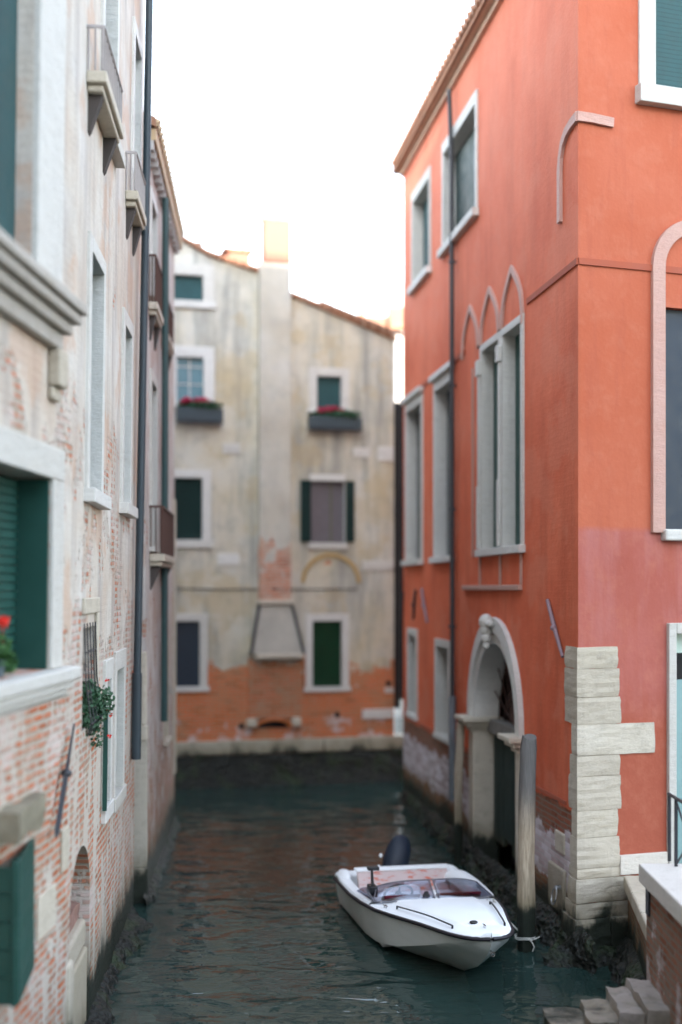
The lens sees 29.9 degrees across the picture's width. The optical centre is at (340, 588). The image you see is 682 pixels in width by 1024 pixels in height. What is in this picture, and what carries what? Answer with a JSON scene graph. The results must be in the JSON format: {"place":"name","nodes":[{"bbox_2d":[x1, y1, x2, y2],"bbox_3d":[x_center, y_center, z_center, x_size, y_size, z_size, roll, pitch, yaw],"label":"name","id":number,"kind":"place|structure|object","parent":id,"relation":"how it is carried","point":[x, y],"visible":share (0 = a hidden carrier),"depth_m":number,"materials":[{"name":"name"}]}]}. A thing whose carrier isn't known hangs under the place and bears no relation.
{"place":"outdoors","nodes":[
{"label":"outdoors","id":0,"kind":"place"},
{"bbox_2d":[84,907,153,1023],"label":"mud bank","id":1,"kind":"structure","parent":0,"point":[130,943],"depth_m":13.47,"materials":[{"name":"black soil"}]},
{"bbox_2d":[143,815,179,906],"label":"mud bank","id":2,"kind":"structure","parent":0,"point":[150,896],"depth_m":18.37,"materials":[{"name":"black soil"}]},
{"bbox_2d":[143,0,473,314],"label":"sky","id":3,"kind":"structure","parent":0,"point":[308,106],"materials":[{"name":"white"}]},
{"bbox_2d":[109,713,618,1023],"bbox_3d":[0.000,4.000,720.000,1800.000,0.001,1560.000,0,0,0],"label":"water","id":4,"kind":"structure","parent":0,"point":[248,916],"depth_m":14.50,"materials":[{"name":"teal liquid"}]},
{"bbox_2d":[0,0,152,1023],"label":"old house","id":5,"kind":"structure","parent":4,"relation":"in","point":[75,121],"depth_m":10.19,"materials":[{"name":"paint"}]},
{"bbox_2d":[0,615,18,677],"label":"geranium pot","id":6,"kind":"object","parent":5,"relation":"on","point":[7,656],"visible":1,"depth_m":8.59,"materials":[{"name":"green plant"}]},
{"bbox_2d":[0,837,34,1007],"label":"folding shutter","id":7,"kind":"object","parent":5,"relation":"attached to","point":[17,922],"visible":0.99,"depth_m":8.29,"materials":[{"name":"green paint"}]},
{"bbox_2d":[0,425,80,714],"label":"window","id":8,"kind":"structure","parent":5,"relation":"in","point":[34,542],"depth_m":9.52,"materials":[{"name":"wood"}]},
{"bbox_2d":[0,0,87,402],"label":"window","id":9,"kind":"structure","parent":5,"relation":"in","point":[34,297],"depth_m":9.00,"materials":[{"name":"stone"}]},
{"bbox_2d":[82,597,102,735],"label":"grilled window","id":10,"kind":"structure","parent":5,"relation":"in","point":[89,605],"depth_m":11.31,"materials":[{"name":"stone"}]},
{"bbox_2d":[83,231,111,509],"bbox_3d":[-2.253,-1.896,11.446,0.261,2.314,1.205,0,0,-4],"label":"window","id":11,"kind":"structure","parent":5,"relation":"in","point":[93,490],"depth_m":11.86,"materials":[{"name":"stone"}]},
{"bbox_2d":[82,678,114,747],"bbox_3d":[-2.220,1.119,11.588,0.262,0.674,1.146,0,0,4],"label":"trailing plant","id":12,"kind":"object","parent":5,"relation":"attached to","point":[101,702],"visible":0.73,"depth_m":11.38,"materials":[{"name":"green plant"}]},
{"bbox_2d":[101,657,113,823],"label":"window","id":13,"kind":"structure","parent":5,"relation":"in","point":[108,664],"depth_m":12.89,"materials":[{"name":"stone"}]},
{"bbox_2d":[100,0,125,168],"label":"window","id":14,"kind":"structure","parent":5,"relation":"in","point":[110,9],"depth_m":12.70,"materials":[{"name":"stone"}]},
{"bbox_2d":[112,648,126,812],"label":"window","id":15,"kind":"structure","parent":5,"relation":"in","point":[119,788],"depth_m":14.10,"materials":[{"name":"stone"}]},
{"bbox_2d":[119,307,137,518],"bbox_3d":[-2.425,-1.903,14.136,0.261,2.204,1.110,0,0,-4],"label":"window","id":16,"kind":"structure","parent":5,"relation":"in","point":[126,508],"depth_m":14.49,"materials":[{"name":"stone"}]},
{"bbox_2d":[131,16,144,229],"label":"window","id":17,"kind":"structure","parent":5,"relation":"in","point":[137,53],"depth_m":15.08,"materials":[{"name":"stone"}]},
{"bbox_2d":[133,111,184,902],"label":"narrow house","id":18,"kind":"structure","parent":4,"relation":"in","point":[155,768],"depth_m":17.80,"materials":[{"name":"paint"}]},
{"bbox_2d":[149,186,157,301],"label":"window","id":19,"kind":"structure","parent":18,"relation":"in","point":[153,226],"depth_m":17.49,"materials":[{"name":"stone"}]},
{"bbox_2d":[149,368,159,553],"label":"window","id":20,"kind":"structure","parent":18,"relation":"in","point":[153,382],"depth_m":17.75,"materials":[{"name":"stone"}]},
{"bbox_2d":[163,640,171,745],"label":"window","id":21,"kind":"structure","parent":18,"relation":"in","point":[167,739],"depth_m":19.85,"materials":[{"name":"stone"}]},
{"bbox_2d":[168,412,168,509],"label":"window","id":22,"kind":"structure","parent":18,"relation":"in","point":[168,412],"depth_m":19.86,"materials":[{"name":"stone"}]},
{"bbox_2d":[174,205,402,756],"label":"canal house","id":23,"kind":"structure","parent":4,"relation":"in","point":[287,574],"depth_m":25.97,"materials":[{"name":"paint"}]},
{"bbox_2d":[176,614,209,691],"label":"window","id":24,"kind":"structure","parent":23,"relation":"in","point":[191,629],"depth_m":25.73,"materials":[{"name":"stone"}]},
{"bbox_2d":[174,469,212,547],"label":"window","id":25,"kind":"structure","parent":23,"relation":"in","point":[192,487],"depth_m":25.74,"materials":[{"name":"stone"}]},
{"bbox_2d":[174,345,214,406],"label":"window","id":26,"kind":"structure","parent":23,"relation":"in","point":[194,366],"depth_m":25.74,"materials":[{"name":"stone"}]},
{"bbox_2d":[174,263,215,309],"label":"window","id":27,"kind":"structure","parent":23,"relation":"in","point":[193,283],"depth_m":25.72,"materials":[{"name":"stone"}]},
{"bbox_2d":[175,396,222,424],"bbox_3d":[-2.828,-3.565,25.550,0.954,0.550,0.362,0,0,-9],"label":"flower box","id":28,"kind":"object","parent":23,"relation":"attached to","point":[201,410],"visible":1,"depth_m":25.46,"materials":[{"name":"metal"}]},
{"bbox_2d":[303,614,350,691],"bbox_3d":[-0.298,1.321,26.447,1.006,1.609,0.200,0,0,-15],"label":"window","id":29,"kind":"structure","parent":23,"relation":"in","point":[326,635],"depth_m":26.47,"materials":[{"name":"wood"}]},
{"bbox_2d":[308,474,347,548],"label":"window","id":30,"kind":"structure","parent":23,"relation":"in","point":[320,483],"depth_m":26.50,"materials":[{"name":"stone"}]},
{"bbox_2d":[307,367,349,412],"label":"window","id":31,"kind":"structure","parent":23,"relation":"in","point":[329,387],"depth_m":26.47,"materials":[{"name":"stone"}]},
{"bbox_2d":[307,406,361,432],"bbox_3d":[-0.132,-3.493,26.269,1.137,0.528,0.387,0,0,-9],"label":"flower box","id":32,"kind":"object","parent":23,"relation":"attached to","point":[345,420],"visible":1,"depth_m":26.17,"materials":[{"name":"metal"}]},
{"bbox_2d":[174,734,402,789],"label":"canal kerb","id":33,"kind":"structure","parent":4,"relation":"in","point":[303,763],"depth_m":26.07,"materials":[{"name":"stone"}]},
{"bbox_2d":[357,279,402,325],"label":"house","id":34,"kind":"structure","parent":4,"relation":"on","point":[396,295],"depth_m":47.90,"materials":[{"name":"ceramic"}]},
{"bbox_2d":[385,306,402,716],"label":"house","id":35,"kind":"structure","parent":4,"relation":"on","point":[394,317],"depth_m":40.00,"materials":[{"name":"paint"}]},
{"bbox_2d":[333,835,513,970],"bbox_3d":[1.061,3.763,14.546,1.658,1.185,4.289,0,0,-11],"label":"motorboat","id":36,"kind":"object","parent":4,"relation":"on","point":[451,915],"visible":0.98,"depth_m":14.21,"materials":[{"name":"white plastic"}]},
{"bbox_2d":[453,720,464,864],"bbox_3d":[1.704,3.411,18.603,0.191,2.984,0.141,0,0,0],"label":"mooring pole","id":37,"kind":"object","parent":4,"relation":"in","point":[458,792],"visible":0.75,"depth_m":18.55,"materials":[{"name":"brown wood"}]},
{"bbox_2d":[517,734,536,952],"bbox_3d":[2.049,3.256,14.151,0.238,3.296,0.214,0,0,0],"label":"mooring pole","id":38,"kind":"object","parent":4,"relation":"in","point":[526,912],"visible":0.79,"depth_m":14.07,"materials":[{"name":"brown wood"}]},
{"bbox_2d":[492,898,539,951],"bbox_3d":[1.931,3.733,14.213,0.644,0.478,0.230,0,0,30],"label":"mooring rope","id":39,"kind":"object","parent":38,"relation":"attached to","point":[530,939],"visible":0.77,"depth_m":14.05,"materials":[{"name":"white fabric"}]},
{"bbox_2d":[391,0,681,948],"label":"red house","id":40,"kind":"structure","parent":4,"relation":"in","point":[537,162],"depth_m":14.77,"materials":[{"name":"paint"}]},
{"bbox_2d":[405,628,417,720],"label":"window","id":41,"kind":"structure","parent":40,"relation":"in","point":[412,634],"depth_m":23.57,"materials":[{"name":"stone"}]},
{"bbox_2d":[401,392,423,565],"bbox_3d":[1.390,-1.920,23.090,0.330,3.000,1.708,0,0,-8],"label":"window","id":42,"kind":"structure","parent":40,"relation":"in","point":[413,409],"depth_m":23.79,"materials":[{"name":"stone"}]},
{"bbox_2d":[407,165,431,295],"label":"window","id":43,"kind":"structure","parent":40,"relation":"in","point":[421,267],"depth_m":23.02,"materials":[{"name":"stone"}]},
{"bbox_2d":[428,371,449,563],"bbox_3d":[1.725,-1.920,20.574,0.330,3.000,1.567,0,0,-8],"label":"window","id":44,"kind":"structure","parent":40,"relation":"in","point":[441,391],"depth_m":21.21,"materials":[{"name":"stone"}]},
{"bbox_2d":[433,638,449,745],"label":"window","id":45,"kind":"structure","parent":40,"relation":"in","point":[441,647],"depth_m":21.11,"materials":[{"name":"stone"}]},
{"bbox_2d":[437,89,478,258],"bbox_3d":[1.871,-6.240,19.471,0.330,1.820,2.448,0,0,-8],"label":"window","id":46,"kind":"structure","parent":40,"relation":"in","point":[465,130],"depth_m":19.75,"materials":[{"name":"stone"}]},
{"bbox_2d":[475,331,499,556],"bbox_3d":[2.117,-1.940,17.549,0.290,2.980,1.222,0,0,-8],"label":"window","id":47,"kind":"structure","parent":40,"relation":"in","point":[488,377],"depth_m":18.00,"materials":[{"name":"stone"}]},
{"bbox_2d":[487,655,514,857],"bbox_3d":[2.342,2.229,17.337,0.180,2.943,2.507,0,0,-8],"label":"door","id":48,"kind":"structure","parent":40,"relation":"in","point":[504,758],"depth_m":17.85,"materials":[{"name":"wood"}]},
{"bbox_2d":[495,313,524,554],"bbox_3d":[2.265,-1.940,16.436,0.290,2.980,1.163,0,0,-8],"label":"window","id":49,"kind":"structure","parent":40,"relation":"in","point":[512,337],"depth_m":16.86,"materials":[{"name":"stone"}]},
{"bbox_2d":[635,0,681,110],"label":"window","id":50,"kind":"structure","parent":40,"relation":"in","point":[659,84],"depth_m":14.09,"materials":[{"name":"stone"}]},
{"bbox_2d":[651,221,681,540],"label":"arched window frame","id":51,"kind":"structure","parent":40,"relation":"in","point":[673,233],"depth_m":14.09,"materials":[{"name":"stone"}]},
{"bbox_2d":[667,623,681,863],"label":"street door","id":52,"kind":"structure","parent":40,"relation":"in","point":[674,630],"depth_m":14.15,"materials":[{"name":"stone"}]},
{"bbox_2d":[543,978,669,1023],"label":"stone steps","id":53,"kind":"structure","parent":4,"relation":"in","point":[634,1001],"depth_m":10.95,"materials":[{"name":"grey stone"}]},
{"bbox_2d":[624,875,645,979],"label":"quay wall","id":54,"kind":"structure","parent":4,"relation":"in","point":[634,888],"depth_m":12.93,"materials":[{"name":"stone"}]},
{"bbox_2d":[639,864,681,1023],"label":"bridge parapet","id":55,"kind":"structure","parent":4,"relation":"in","point":[661,884],"depth_m":10.78,"materials":[{"name":"brick"}]},
{"bbox_2d":[667,792,681,866],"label":"iron railing","id":56,"kind":"object","parent":55,"relation":"on","point":[676,810],"visible":1,"depth_m":11.38,"materials":[{"name":"black metal"}]},
{"bbox_2d":[399,789,596,974],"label":"mud bank","id":57,"kind":"structure","parent":0,"point":[495,877],"depth_m":16.40,"materials":[{"name":"black soil"}]},
{"bbox_2d":[541,945,617,968],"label":"mud bank","id":58,"kind":"structure","parent":0,"point":[603,955],"depth_m":13.63,"materials":[{"name":"black soil"}]},
{"bbox_2d":[606,936,644,986],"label":"mud bank","id":59,"kind":"structure","parent":0,"point":[624,964],"depth_m":13.02,"materials":[{"name":"black soil"}]}
]}

